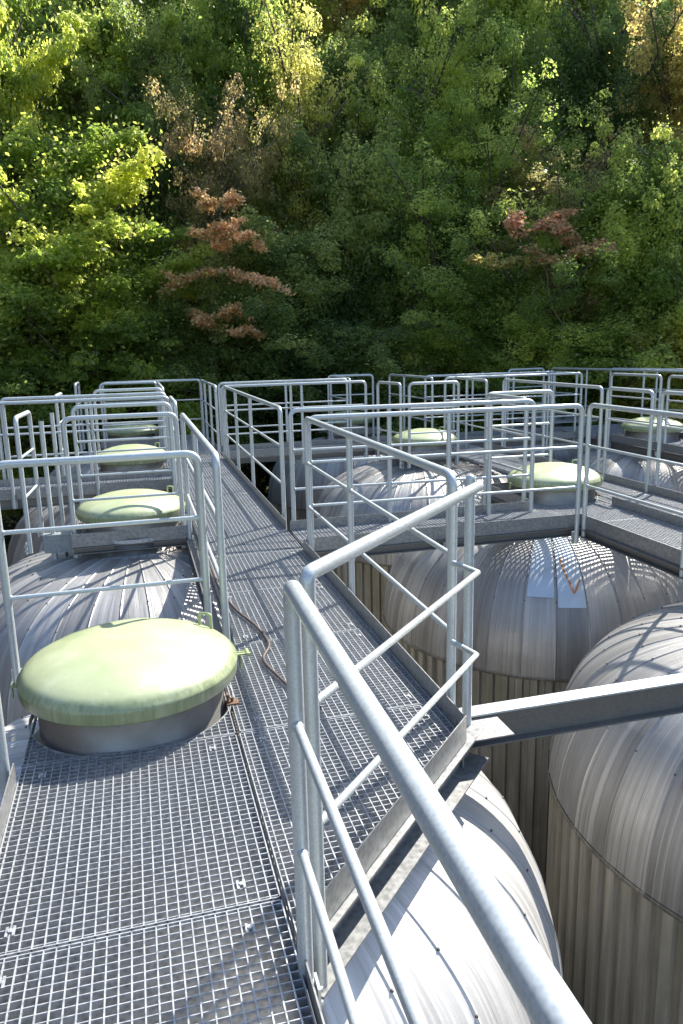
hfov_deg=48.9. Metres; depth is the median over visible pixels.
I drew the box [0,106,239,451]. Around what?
broadleaf tree
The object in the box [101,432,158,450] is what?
steel platform
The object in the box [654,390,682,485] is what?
railing
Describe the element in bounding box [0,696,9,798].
railing
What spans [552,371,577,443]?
railing
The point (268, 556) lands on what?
steel walkway
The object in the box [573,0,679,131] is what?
broadleaf tree
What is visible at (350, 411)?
railing
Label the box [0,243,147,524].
broadleaf tree
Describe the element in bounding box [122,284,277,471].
broadleaf tree
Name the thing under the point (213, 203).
broadleaf tree
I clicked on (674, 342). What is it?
broadleaf tree
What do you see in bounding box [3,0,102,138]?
broadleaf tree
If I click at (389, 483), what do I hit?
railing
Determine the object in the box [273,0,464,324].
broadleaf tree
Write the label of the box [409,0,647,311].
broadleaf tree
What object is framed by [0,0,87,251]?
broadleaf tree
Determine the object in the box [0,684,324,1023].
steel platform
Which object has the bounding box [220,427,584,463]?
steel walkway
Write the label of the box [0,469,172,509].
steel walkway
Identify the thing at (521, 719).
steel beam
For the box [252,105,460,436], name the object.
broadleaf tree
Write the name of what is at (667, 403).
railing
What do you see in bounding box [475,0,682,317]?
broadleaf tree
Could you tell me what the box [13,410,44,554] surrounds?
railing
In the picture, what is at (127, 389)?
railing
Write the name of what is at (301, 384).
railing
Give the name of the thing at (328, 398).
railing
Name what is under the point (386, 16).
broadleaf tree
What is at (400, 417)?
railing
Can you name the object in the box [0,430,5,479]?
railing
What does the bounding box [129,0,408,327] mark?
broadleaf tree
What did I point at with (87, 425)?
railing
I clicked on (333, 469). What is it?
storage tank
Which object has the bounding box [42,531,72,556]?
junction box
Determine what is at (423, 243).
broadleaf tree
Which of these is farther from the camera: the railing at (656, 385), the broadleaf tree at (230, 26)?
the broadleaf tree at (230, 26)
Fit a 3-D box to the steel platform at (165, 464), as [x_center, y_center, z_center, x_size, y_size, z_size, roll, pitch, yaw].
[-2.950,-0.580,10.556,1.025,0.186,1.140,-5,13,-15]
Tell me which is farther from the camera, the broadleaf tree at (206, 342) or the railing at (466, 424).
the broadleaf tree at (206, 342)
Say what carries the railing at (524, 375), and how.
attached to the steel walkway at (266, 452)
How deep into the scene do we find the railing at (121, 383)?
13.16 m
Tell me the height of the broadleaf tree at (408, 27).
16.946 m
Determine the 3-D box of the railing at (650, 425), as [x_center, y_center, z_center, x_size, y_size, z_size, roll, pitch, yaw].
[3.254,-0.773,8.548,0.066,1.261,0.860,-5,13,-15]
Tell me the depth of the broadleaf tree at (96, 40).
19.66 m
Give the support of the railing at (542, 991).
attached to the steel platform at (140, 886)
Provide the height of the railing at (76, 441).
1.261 m
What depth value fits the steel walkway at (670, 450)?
12.33 m
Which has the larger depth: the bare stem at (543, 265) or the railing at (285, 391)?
the bare stem at (543, 265)
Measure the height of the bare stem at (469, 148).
11.202 m
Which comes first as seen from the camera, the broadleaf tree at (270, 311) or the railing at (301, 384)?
the railing at (301, 384)
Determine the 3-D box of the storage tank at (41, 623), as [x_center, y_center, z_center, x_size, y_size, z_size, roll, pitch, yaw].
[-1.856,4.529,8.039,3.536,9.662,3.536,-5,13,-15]
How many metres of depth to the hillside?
24.54 m
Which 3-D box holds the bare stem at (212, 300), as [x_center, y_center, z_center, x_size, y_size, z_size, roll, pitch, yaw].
[-2.859,-0.351,18.050,0.814,12.303,0.256,-5,13,-15]
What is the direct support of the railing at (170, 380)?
attached to the steel platform at (110, 444)
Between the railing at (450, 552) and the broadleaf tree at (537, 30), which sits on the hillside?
the broadleaf tree at (537, 30)
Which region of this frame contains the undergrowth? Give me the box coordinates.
[4,335,522,552]
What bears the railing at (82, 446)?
on the storage tank at (118, 434)
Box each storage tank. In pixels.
[0,485,221,726]
[0,612,562,1023]
[7,442,186,565]
[49,420,157,476]
[268,410,386,547]
[313,427,506,626]
[383,459,682,888]
[459,401,596,474]
[546,601,682,1023]
[565,417,682,492]
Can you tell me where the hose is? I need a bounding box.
[210,566,321,709]
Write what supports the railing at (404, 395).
attached to the steel walkway at (266, 452)
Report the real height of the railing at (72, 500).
1.261 m
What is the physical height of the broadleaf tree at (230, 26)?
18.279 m
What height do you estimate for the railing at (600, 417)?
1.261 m
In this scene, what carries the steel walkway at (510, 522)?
attached to the steel walkway at (651, 536)
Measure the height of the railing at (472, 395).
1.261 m
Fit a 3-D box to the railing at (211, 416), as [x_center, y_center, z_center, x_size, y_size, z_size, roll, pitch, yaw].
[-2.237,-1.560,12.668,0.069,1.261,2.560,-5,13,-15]
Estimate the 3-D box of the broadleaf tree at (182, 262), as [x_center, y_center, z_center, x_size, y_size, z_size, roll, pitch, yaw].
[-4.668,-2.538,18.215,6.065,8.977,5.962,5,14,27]
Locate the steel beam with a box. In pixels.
[449,673,682,766]
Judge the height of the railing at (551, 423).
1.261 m
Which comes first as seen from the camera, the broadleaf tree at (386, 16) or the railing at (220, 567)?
the railing at (220, 567)
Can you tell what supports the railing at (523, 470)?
attached to the steel walkway at (651, 536)
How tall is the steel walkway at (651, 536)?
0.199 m
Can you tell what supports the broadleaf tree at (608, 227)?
on the hillside
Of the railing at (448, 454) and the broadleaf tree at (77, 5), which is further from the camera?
the broadleaf tree at (77, 5)
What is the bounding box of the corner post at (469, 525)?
[462,474,474,725]
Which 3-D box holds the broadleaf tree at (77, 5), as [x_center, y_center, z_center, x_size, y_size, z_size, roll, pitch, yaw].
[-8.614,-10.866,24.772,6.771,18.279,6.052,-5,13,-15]
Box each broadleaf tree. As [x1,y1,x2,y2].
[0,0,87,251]
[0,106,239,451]
[0,210,259,451]
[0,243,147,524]
[0,254,28,526]
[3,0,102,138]
[9,0,221,263]
[15,0,110,123]
[72,0,265,304]
[89,0,212,39]
[97,0,216,114]
[108,0,340,494]
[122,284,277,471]
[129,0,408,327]
[135,67,303,352]
[141,204,384,467]
[179,0,391,227]
[241,307,496,437]
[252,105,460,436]
[265,138,567,429]
[267,0,383,113]
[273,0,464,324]
[323,0,387,49]
[330,0,493,341]
[332,0,550,425]
[361,0,473,46]
[371,208,642,431]
[404,58,613,344]
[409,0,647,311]
[413,308,682,429]
[455,0,612,192]
[459,0,603,102]
[463,123,641,364]
[469,144,682,401]
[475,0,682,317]
[536,0,606,156]
[555,299,682,425]
[556,13,679,252]
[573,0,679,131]
[576,111,682,400]
[587,0,682,199]
[652,1,681,47]
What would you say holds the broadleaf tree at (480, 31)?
on the hillside
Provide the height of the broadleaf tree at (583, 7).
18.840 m
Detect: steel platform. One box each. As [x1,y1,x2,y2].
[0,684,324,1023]
[71,503,187,554]
[93,459,168,473]
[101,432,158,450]
[318,426,381,438]
[374,442,455,465]
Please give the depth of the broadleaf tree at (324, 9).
23.84 m
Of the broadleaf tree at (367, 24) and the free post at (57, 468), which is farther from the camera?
the broadleaf tree at (367, 24)
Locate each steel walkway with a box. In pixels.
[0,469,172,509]
[158,434,488,999]
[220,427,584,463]
[290,501,580,557]
[452,438,682,579]
[509,416,682,462]
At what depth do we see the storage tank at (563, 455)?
15.11 m
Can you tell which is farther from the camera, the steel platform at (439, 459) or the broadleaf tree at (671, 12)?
the broadleaf tree at (671, 12)
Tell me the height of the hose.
0.018 m
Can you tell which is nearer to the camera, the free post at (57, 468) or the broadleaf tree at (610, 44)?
the free post at (57, 468)
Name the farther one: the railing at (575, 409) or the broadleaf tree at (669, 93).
the broadleaf tree at (669, 93)
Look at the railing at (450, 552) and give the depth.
4.01 m
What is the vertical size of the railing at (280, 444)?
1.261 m
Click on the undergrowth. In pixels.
(243, 468)
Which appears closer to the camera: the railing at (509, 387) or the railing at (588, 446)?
the railing at (588, 446)
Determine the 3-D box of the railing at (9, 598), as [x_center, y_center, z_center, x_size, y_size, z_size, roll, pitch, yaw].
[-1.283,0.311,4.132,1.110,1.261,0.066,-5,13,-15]
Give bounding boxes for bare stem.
[199,249,215,375]
[460,83,495,398]
[512,188,563,325]
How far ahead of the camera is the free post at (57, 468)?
7.58 m
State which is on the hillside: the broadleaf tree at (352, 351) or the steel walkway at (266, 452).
the broadleaf tree at (352, 351)
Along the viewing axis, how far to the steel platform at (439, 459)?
11.21 m
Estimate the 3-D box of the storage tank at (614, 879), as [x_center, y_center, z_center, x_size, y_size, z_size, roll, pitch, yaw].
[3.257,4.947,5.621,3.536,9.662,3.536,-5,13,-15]
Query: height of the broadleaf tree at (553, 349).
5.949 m
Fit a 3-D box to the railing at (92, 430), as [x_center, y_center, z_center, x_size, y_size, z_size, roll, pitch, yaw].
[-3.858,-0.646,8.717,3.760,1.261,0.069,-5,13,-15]
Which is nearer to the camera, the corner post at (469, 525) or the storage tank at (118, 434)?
the corner post at (469, 525)
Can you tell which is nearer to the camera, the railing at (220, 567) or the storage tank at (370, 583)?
the railing at (220, 567)
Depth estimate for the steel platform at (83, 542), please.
6.71 m
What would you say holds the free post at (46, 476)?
on the storage tank at (41, 623)
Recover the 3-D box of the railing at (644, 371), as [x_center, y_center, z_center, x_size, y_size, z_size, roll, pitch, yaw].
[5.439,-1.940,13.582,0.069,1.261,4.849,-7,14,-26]
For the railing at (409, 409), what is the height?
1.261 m
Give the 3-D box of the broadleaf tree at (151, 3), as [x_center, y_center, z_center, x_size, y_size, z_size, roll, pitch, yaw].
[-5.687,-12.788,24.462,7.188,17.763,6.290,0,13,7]
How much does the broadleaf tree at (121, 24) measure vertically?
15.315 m
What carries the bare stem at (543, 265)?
attached to the broadleaf tree at (608, 227)
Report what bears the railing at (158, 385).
attached to the steel walkway at (268, 556)
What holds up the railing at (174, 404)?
attached to the steel walkway at (268, 556)
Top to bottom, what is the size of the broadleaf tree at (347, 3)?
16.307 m
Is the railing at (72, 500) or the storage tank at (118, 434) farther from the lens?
the storage tank at (118, 434)
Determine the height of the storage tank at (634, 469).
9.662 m
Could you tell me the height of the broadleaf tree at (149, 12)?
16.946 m
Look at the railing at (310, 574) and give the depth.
2.10 m
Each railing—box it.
[0,392,171,478]
[0,395,172,508]
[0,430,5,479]
[0,450,212,688]
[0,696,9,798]
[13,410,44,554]
[54,392,64,475]
[61,412,187,557]
[71,402,177,503]
[74,382,85,451]
[93,387,168,466]
[99,381,160,449]
[102,379,202,438]
[156,381,168,464]
[169,396,185,515]
[180,413,229,639]
[200,379,220,457]
[217,378,348,445]
[220,380,367,463]
[223,385,286,529]
[283,580,591,1023]
[288,399,535,522]
[299,481,483,989]
[303,416,457,703]
[309,404,584,553]
[327,374,374,439]
[330,375,351,438]
[376,381,403,468]
[388,374,433,435]
[407,381,459,467]
[424,371,555,431]
[443,372,582,446]
[452,377,487,447]
[481,389,554,503]
[484,393,528,504]
[501,379,603,470]
[506,368,544,429]
[549,367,682,426]
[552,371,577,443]
[581,403,682,581]
[602,387,654,492]
[607,373,662,456]
[609,368,682,416]
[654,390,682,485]
[663,375,682,443]
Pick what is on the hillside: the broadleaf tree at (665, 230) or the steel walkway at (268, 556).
the broadleaf tree at (665, 230)
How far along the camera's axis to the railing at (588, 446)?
6.28 m
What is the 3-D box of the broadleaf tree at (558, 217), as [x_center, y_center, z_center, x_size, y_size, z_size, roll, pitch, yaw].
[5.129,-4.786,18.951,4.525,9.213,6.796,3,13,18]
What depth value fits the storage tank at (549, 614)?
6.98 m
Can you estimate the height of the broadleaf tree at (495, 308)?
8.376 m
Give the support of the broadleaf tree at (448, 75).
on the hillside
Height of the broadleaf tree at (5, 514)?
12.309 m
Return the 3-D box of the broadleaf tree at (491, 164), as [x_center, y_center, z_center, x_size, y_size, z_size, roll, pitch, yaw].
[4.779,-5.903,20.621,5.378,10.469,6.538,10,17,41]
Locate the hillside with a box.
[2,311,549,556]
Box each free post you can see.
[38,421,57,559]
[49,413,65,531]
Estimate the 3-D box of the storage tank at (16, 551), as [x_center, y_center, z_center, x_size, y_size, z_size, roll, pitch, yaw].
[-2.838,3.778,11.526,3.536,9.662,3.536,-5,13,-15]
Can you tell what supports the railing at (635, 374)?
attached to the steel walkway at (670, 450)
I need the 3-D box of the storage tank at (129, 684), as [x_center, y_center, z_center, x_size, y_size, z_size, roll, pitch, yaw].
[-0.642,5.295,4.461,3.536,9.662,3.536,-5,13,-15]
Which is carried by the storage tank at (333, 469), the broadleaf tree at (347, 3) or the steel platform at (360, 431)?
the steel platform at (360, 431)
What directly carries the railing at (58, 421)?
on the storage tank at (16, 551)

